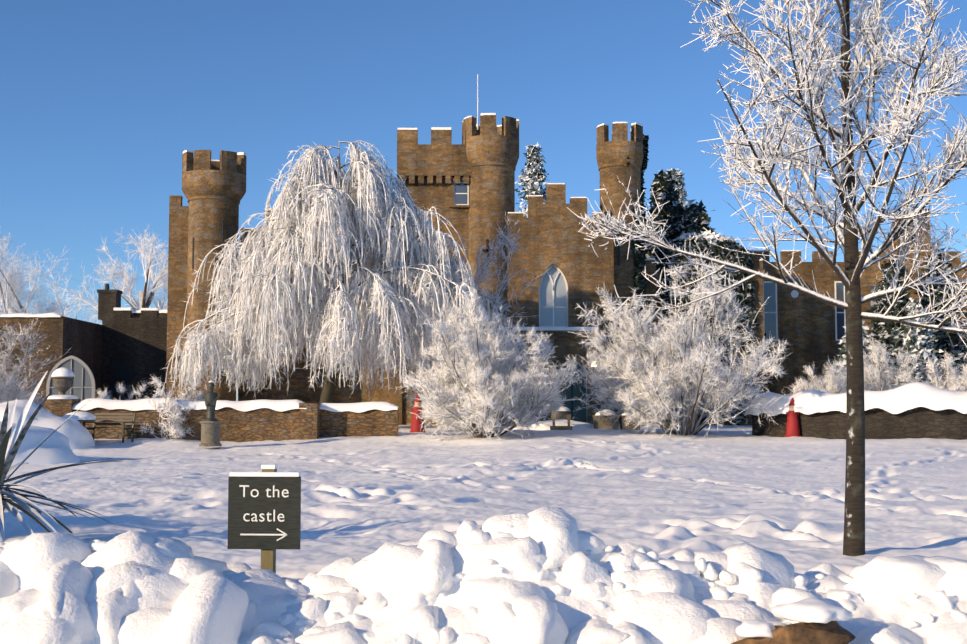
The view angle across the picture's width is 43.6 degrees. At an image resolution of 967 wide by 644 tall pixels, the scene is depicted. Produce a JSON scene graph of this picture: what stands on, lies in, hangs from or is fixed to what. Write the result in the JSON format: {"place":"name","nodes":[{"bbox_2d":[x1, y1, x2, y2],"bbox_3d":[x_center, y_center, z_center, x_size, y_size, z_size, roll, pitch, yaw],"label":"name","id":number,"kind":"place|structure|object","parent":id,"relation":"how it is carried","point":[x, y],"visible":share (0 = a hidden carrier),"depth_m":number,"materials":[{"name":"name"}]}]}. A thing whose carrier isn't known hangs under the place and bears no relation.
{"place":"outdoors","nodes":[
{"label":"outdoors","id":0,"kind":"place"},
{"bbox_2d":[0,0,966,400],"label":"sky","id":1,"kind":"structure","parent":0,"point":[102,102],"materials":[{"name":"blue"}]},
{"bbox_2d":[3,424,966,577],"bbox_3d":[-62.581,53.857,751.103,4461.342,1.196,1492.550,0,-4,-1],"label":"snow ground","id":2,"kind":"structure","parent":0,"point":[666,496],"depth_m":18.87,"materials":[{"name":"white snow"}]},
{"bbox_2d":[0,361,33,401],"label":"shrub","id":3,"kind":"object","parent":2,"relation":"on","point":[8,393],"visible":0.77,"depth_m":46.09,"materials":[{"name":"white plant"}]},
{"bbox_2d":[0,311,70,407],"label":"shrub","id":4,"kind":"object","parent":2,"relation":"on","point":[4,366],"visible":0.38,"depth_m":49.76,"materials":[{"name":"white plant"}]},
{"bbox_2d":[0,225,73,313],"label":"rimed tree","id":5,"kind":"object","parent":2,"relation":"on","point":[10,293],"visible":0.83,"depth_m":79.73,"materials":[{"name":"white plant"}]},
{"bbox_2d":[0,421,80,464],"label":"snow mound","id":6,"kind":"object","parent":2,"relation":"on","point":[54,448],"visible":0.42,"depth_m":28.89,"materials":[{"name":"white snow"}]},
{"bbox_2d":[0,399,94,449],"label":"snow mound","id":7,"kind":"object","parent":2,"relation":"on","point":[78,435],"visible":0.23,"depth_m":36.01,"materials":[{"name":"white snow"}]},
{"bbox_2d":[24,257,101,324],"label":"rimed tree","id":8,"kind":"object","parent":2,"relation":"on","point":[61,311],"visible":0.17,"depth_m":105.59,"materials":[{"name":"white plant"}]},
{"bbox_2d":[0,372,130,541],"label":"cordyline","id":9,"kind":"object","parent":2,"relation":"on","point":[9,447],"depth_m":10.92,"materials":[{"name":"plant"}]},
{"bbox_2d":[46,355,95,400],"bbox_3d":[-18.859,3.115,55.255,2.211,3.175,0.120,0,-4,-1],"label":"arched window","id":10,"kind":"structure","parent":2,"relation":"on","point":[83,387],"depth_m":55.28,"materials":[{"name":"grey glass"}]},
{"bbox_2d":[47,367,95,423],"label":"garden ornaments","id":11,"kind":"object","parent":2,"relation":"on","point":[62,378],"visible":0.65,"depth_m":39.68,"materials":[{"name":"stone"}]},
{"bbox_2d":[40,225,167,321],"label":"rimed tree","id":12,"kind":"object","parent":2,"relation":"on","point":[143,301],"visible":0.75,"depth_m":91.93,"materials":[{"name":"white plant"}]},
{"bbox_2d":[96,388,111,397],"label":"frosted shrub","id":13,"kind":"object","parent":2,"relation":"on","point":[99,393],"depth_m":41.57,"materials":[{"name":"white plant"}]},
{"bbox_2d":[83,413,135,442],"bbox_3d":[-11.905,3.360,38.437,1.500,0.927,0.678,-1,-4,17],"label":"garden bench","id":14,"kind":"object","parent":2,"relation":"on","point":[123,420],"visible":0.88,"depth_m":38.59,"materials":[{"name":"brown wood"}]},
{"bbox_2d":[99,383,134,399],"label":"frosted shrub","id":15,"kind":"object","parent":2,"relation":"on","point":[121,391],"visible":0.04,"depth_m":41.02,"materials":[{"name":"white plant"}]},
{"bbox_2d":[126,380,151,399],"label":"frosted shrub","id":16,"kind":"object","parent":2,"relation":"on","point":[139,393],"visible":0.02,"depth_m":40.88,"materials":[{"name":"white plant"}]},
{"bbox_2d":[144,390,162,398],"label":"frosted shrub","id":17,"kind":"object","parent":2,"relation":"on","point":[157,396],"visible":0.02,"depth_m":41.40,"materials":[{"name":"white plant"}]},
{"bbox_2d":[147,374,177,398],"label":"frosted shrub","id":18,"kind":"object","parent":2,"relation":"on","point":[157,381],"visible":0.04,"depth_m":42.20,"materials":[{"name":"white plant"}]},
{"bbox_2d":[137,386,195,439],"bbox_3d":[-10.184,3.011,39.603,2.228,2.030,1.786,-3,-5,39],"label":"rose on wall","id":19,"kind":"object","parent":2,"relation":"on","point":[172,424],"visible":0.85,"depth_m":39.29,"materials":[{"name":"white plant"}]},
{"bbox_2d":[175,375,205,400],"bbox_3d":[-10.010,2.873,41.258,1.506,2.408,1.556,2,-4,-26],"label":"frosted shrub","id":20,"kind":"object","parent":2,"relation":"on","point":[199,396],"visible":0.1,"depth_m":41.11,"materials":[{"name":"white plant"}]},
{"bbox_2d":[199,380,221,446],"bbox_3d":[-8.271,2.768,36.670,0.680,1.990,0.680,0,-4,-1],"label":"garden statue","id":21,"kind":"object","parent":2,"relation":"on","point":[210,430],"visible":1,"depth_m":36.48,"materials":[{"name":"stone"}]},
{"bbox_2d":[44,399,398,441],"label":"garden wall","id":22,"kind":"structure","parent":2,"relation":"on","point":[313,421],"depth_m":39.64,"materials":[{"name":"stone"}]},
{"bbox_2d":[72,398,306,411],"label":"snow on wall","id":23,"kind":"structure","parent":22,"relation":"on","point":[243,406],"depth_m":39.61,"materials":[{"name":"white snow"}]},
{"bbox_2d":[320,402,398,412],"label":"snow on wall","id":24,"kind":"structure","parent":22,"relation":"on","point":[360,407],"depth_m":40.26,"materials":[{"name":"white snow"}]},
{"bbox_2d":[227,464,300,572],"bbox_3d":[-1.586,1.647,8.783,0.528,1.214,0.128,0,-4,3],"label":"sign","id":25,"kind":"object","parent":2,"relation":"on","point":[264,510],"visible":1,"depth_m":8.75,"materials":[{"name":"brown wood"}]},
{"bbox_2d":[162,139,510,402],"bbox_3d":[-5.287,-1.388,46.343,13.601,11.258,10.838,0,-4,-1],"label":"weeping willow","id":26,"kind":"object","parent":2,"relation":"on","point":[327,223],"visible":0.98,"depth_m":44.49,"materials":[{"name":"white plant"}]},
{"bbox_2d":[410,395,425,432],"bbox_3d":[-2.351,3.286,43.205,0.578,1.401,0.578,0,-4,-1],"label":"traffic cone","id":27,"kind":"object","parent":2,"relation":"on","point":[416,425],"visible":0.75,"depth_m":43.03,"materials":[{"name":"red plastic"}]},
{"bbox_2d":[358,213,548,428],"bbox_3d":[-1.178,-0.067,49.024,7.412,9.270,5.698,0,-4,-1],"label":"bush","id":28,"kind":"object","parent":2,"relation":"on","point":[411,397],"visible":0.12,"depth_m":49.48,"materials":[{"name":"white plant"}]},
{"bbox_2d":[166,74,764,425],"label":"castle","id":29,"kind":"structure","parent":2,"relation":"on","point":[467,186],"depth_m":55.28,"materials":[{"name":"stone"}]},
{"bbox_2d":[507,225,614,423],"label":"castle wall","id":30,"kind":"structure","parent":29,"relation":"attached to","point":[568,252],"depth_m":55.34,"materials":[{"name":"brown brick"}]},
{"bbox_2d":[539,264,567,326],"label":"gothic window","id":31,"kind":"structure","parent":30,"relation":"attached to","point":[553,298],"depth_m":55.51,"materials":[{"name":"glass"}]},
{"bbox_2d":[507,183,601,224],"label":"castle facade battlements","id":32,"kind":"object","parent":30,"relation":"attached to","point":[554,210],"visible":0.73,"depth_m":55.53,"materials":[{"name":"brown brick"}]},
{"bbox_2d":[515,334,595,422],"bbox_3d":[3.221,3.148,54.167,3.600,5.157,1.548,0,-4,-1],"label":"porch","id":33,"kind":"object","parent":30,"relation":"attached to","point":[568,344],"visible":0.27,"depth_m":53.53,"materials":[{"name":"brown brick"}]},
{"bbox_2d":[0,505,966,643],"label":"snow bank","id":34,"kind":"structure","parent":2,"relation":"on","point":[546,574],"depth_m":7.63,"materials":[{"name":"white snow"}]},
{"bbox_2d":[731,621,855,643],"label":"rock","id":35,"kind":"object","parent":34,"relation":"on","point":[832,632],"visible":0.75,"depth_m":7.06,"materials":[{"name":"brown stone"}]},
{"bbox_2d":[736,620,775,637],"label":"snow on rock","id":36,"kind":"structure","parent":35,"relation":"on","point":[753,628],"depth_m":7.07,"materials":[{"name":"white"}]},
{"bbox_2d":[771,597,853,622],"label":"snow on rock","id":37,"kind":"structure","parent":35,"relation":"on","point":[811,609],"depth_m":7.09,"materials":[{"name":"white"}]},
{"bbox_2d":[0,209,966,400],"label":"castle wings","id":38,"kind":"object","parent":2,"relation":"on","point":[126,346],"visible":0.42,"depth_m":62.24},
{"bbox_2d":[0,312,62,316],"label":"snow on wing","id":39,"kind":"structure","parent":38,"relation":"on","point":[53,314],"depth_m":56.73,"materials":[{"name":"white snow"}]},
{"bbox_2d":[132,309,166,312],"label":"roof snow","id":40,"kind":"structure","parent":38,"relation":"on","point":[139,311],"depth_m":64.79,"materials":[{"name":"white snow"}]},
{"bbox_2d":[626,134,648,352],"bbox_3d":[7.369,-3.336,57.058,0.996,11.533,2.393,-1,-4,17],"label":"turret ivy","id":41,"kind":"object","parent":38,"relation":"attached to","point":[639,279],"visible":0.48,"depth_m":56.57,"materials":[{"name":"green plant"}]},
{"bbox_2d":[396,287,583,441],"bbox_3d":[0.171,1.540,39.642,6.198,5.640,6.332,0,-4,-1],"label":"frosted bush","id":42,"kind":"object","parent":2,"relation":"on","point":[478,382],"visible":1,"depth_m":38.79,"materials":[{"name":"white plant"}]},
{"bbox_2d":[515,143,548,217],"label":"rimed conifer","id":43,"kind":"object","parent":2,"relation":"on","point":[535,172],"visible":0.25,"depth_m":82.46,"materials":[{"name":"white plant"}]},
{"bbox_2d":[504,419,593,429],"bbox_3d":[2.700,3.991,46.176,3.837,0.545,2.056,0,-4,-1],"label":"snow mound","id":44,"kind":"object","parent":2,"relation":"on","point":[573,424],"visible":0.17,"depth_m":45.56,"materials":[{"name":"white snow"}]},
{"bbox_2d":[512,327,599,423],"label":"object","id":45,"kind":"object","parent":2,"relation":"on","point":[584,415],"visible":0.4,"depth_m":53.91,"materials":[{"name":"stone"}]},
{"bbox_2d":[542,404,571,429],"bbox_3d":[2.706,3.527,44.738,1.130,1.040,0.685,0,-4,-1],"label":"dog statue","id":46,"kind":"object","parent":2,"relation":"on","point":[563,413],"visible":0.67,"depth_m":44.60,"materials":[{"name":"stone"}]},
{"bbox_2d":[592,409,640,429],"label":"planters","id":47,"kind":"object","parent":2,"relation":"on","point":[598,423],"visible":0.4,"depth_m":45.44,"materials":[{"name":"white stone"}]},
{"bbox_2d":[645,169,684,269],"bbox_3d":[9.041,-0.913,61.106,7.175,13.853,7.591,-4,-6,45],"label":"conifer","id":48,"kind":"object","parent":2,"relation":"on","point":[664,191],"visible":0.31,"depth_m":60.99,"materials":[{"name":"green plant"}]},
{"bbox_2d":[561,258,791,436],"bbox_3d":[6.467,0.851,41.555,7.226,6.281,7.898,0,-4,-1],"label":"frosted bush","id":49,"kind":"object","parent":2,"relation":"on","point":[650,379],"visible":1,"depth_m":40.99,"materials":[{"name":"white plant"}]},
{"bbox_2d":[665,167,691,232],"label":"rimed conifer","id":50,"kind":"object","parent":2,"relation":"on","point":[676,174],"visible":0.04,"depth_m":75.38,"materials":[{"name":"white plant"}]},
{"bbox_2d":[655,230,759,422],"bbox_3d":[10.751,0.399,58.787,5.303,9.879,2.946,0,-4,-1],"label":"yew","id":51,"kind":"object","parent":2,"relation":"on","point":[703,239],"visible":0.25,"depth_m":57.96,"materials":[{"name":"green plant"}]},
{"bbox_2d":[671,199,781,424],"bbox_3d":[10.800,0.049,58.874,7.165,12.178,8.930,0,-4,-1],"label":"conifer","id":52,"kind":"object","parent":2,"relation":"on","point":[696,218],"visible":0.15,"depth_m":59.52,"materials":[{"name":"green plant"}]},
{"bbox_2d":[567,0,966,555],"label":"young tree","id":53,"kind":"object","parent":2,"relation":"on","point":[847,182],"visible":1,"depth_m":10.62,"materials":[{"name":"white plant"}]},
{"bbox_2d":[785,398,800,436],"bbox_3d":[10.441,3.233,40.820,0.557,1.351,0.557,0,-4,-1],"label":"traffic cone","id":54,"kind":"object","parent":2,"relation":"on","point":[792,427],"visible":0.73,"depth_m":40.66,"materials":[{"name":"red plastic"}]},
{"bbox_2d":[781,355,846,394],"bbox_3d":[14.017,2.947,50.197,3.296,2.948,4.320,0,-4,-1],"label":"border shrub","id":55,"kind":"object","parent":2,"relation":"on","point":[836,380],"visible":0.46,"depth_m":49.70,"materials":[{"name":"white plant"}]},
{"bbox_2d":[832,321,878,386],"bbox_3d":[17.524,2.788,56.952,3.177,5.740,3.973,-1,-4,20],"label":"conifer","id":56,"kind":"object","parent":2,"relation":"on","point":[843,343],"visible":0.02,"depth_m":56.85,"materials":[{"name":"white plant"}]},
{"bbox_2d":[752,407,966,439],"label":"raised bed wall","id":57,"kind":"structure","parent":2,"relation":"on","point":[919,422],"depth_m":39.18,"materials":[{"name":"stone"}]},
{"bbox_2d":[744,382,966,415],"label":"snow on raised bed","id":58,"kind":"structure","parent":57,"relation":"on","point":[903,398],"depth_m":39.09,"materials":[{"name":"white snow"}]},
{"bbox_2d":[841,336,923,390],"bbox_3d":[17.020,2.501,52.110,4.354,4.106,3.968,0,-4,-1],"label":"border shrub","id":59,"kind":"object","parent":2,"relation":"on","point":[877,380],"visible":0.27,"depth_m":51.70,"materials":[{"name":"white plant"}]},
{"bbox_2d":[863,256,940,388],"bbox_3d":[19.478,1.357,57.137,5.366,8.951,5.098,0,-4,-1],"label":"conifer","id":60,"kind":"object","parent":2,"relation":"on","point":[887,332],"visible":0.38,"depth_m":56.71,"materials":[{"name":"green plant"}]},
{"bbox_2d":[884,298,950,388],"bbox_3d":[20.063,2.163,56.120,4.520,6.597,4.005,2,-5,-29],"label":"conifer","id":61,"kind":"object","parent":2,"relation":"on","point":[920,335],"visible":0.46,"depth_m":55.62,"materials":[{"name":"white plant"}]},
{"bbox_2d":[896,349,966,391],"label":"border shrub","id":62,"kind":"object","parent":2,"relation":"on","point":[960,381],"visible":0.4,"depth_m":49.78,"materials":[{"name":"white plant"}]},
{"bbox_2d":[915,248,966,389],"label":"conifer","id":63,"kind":"object","parent":2,"relation":"on","point":[943,340],"visible":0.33,"depth_m":57.60,"materials":[{"name":"green plant"}]}
]}

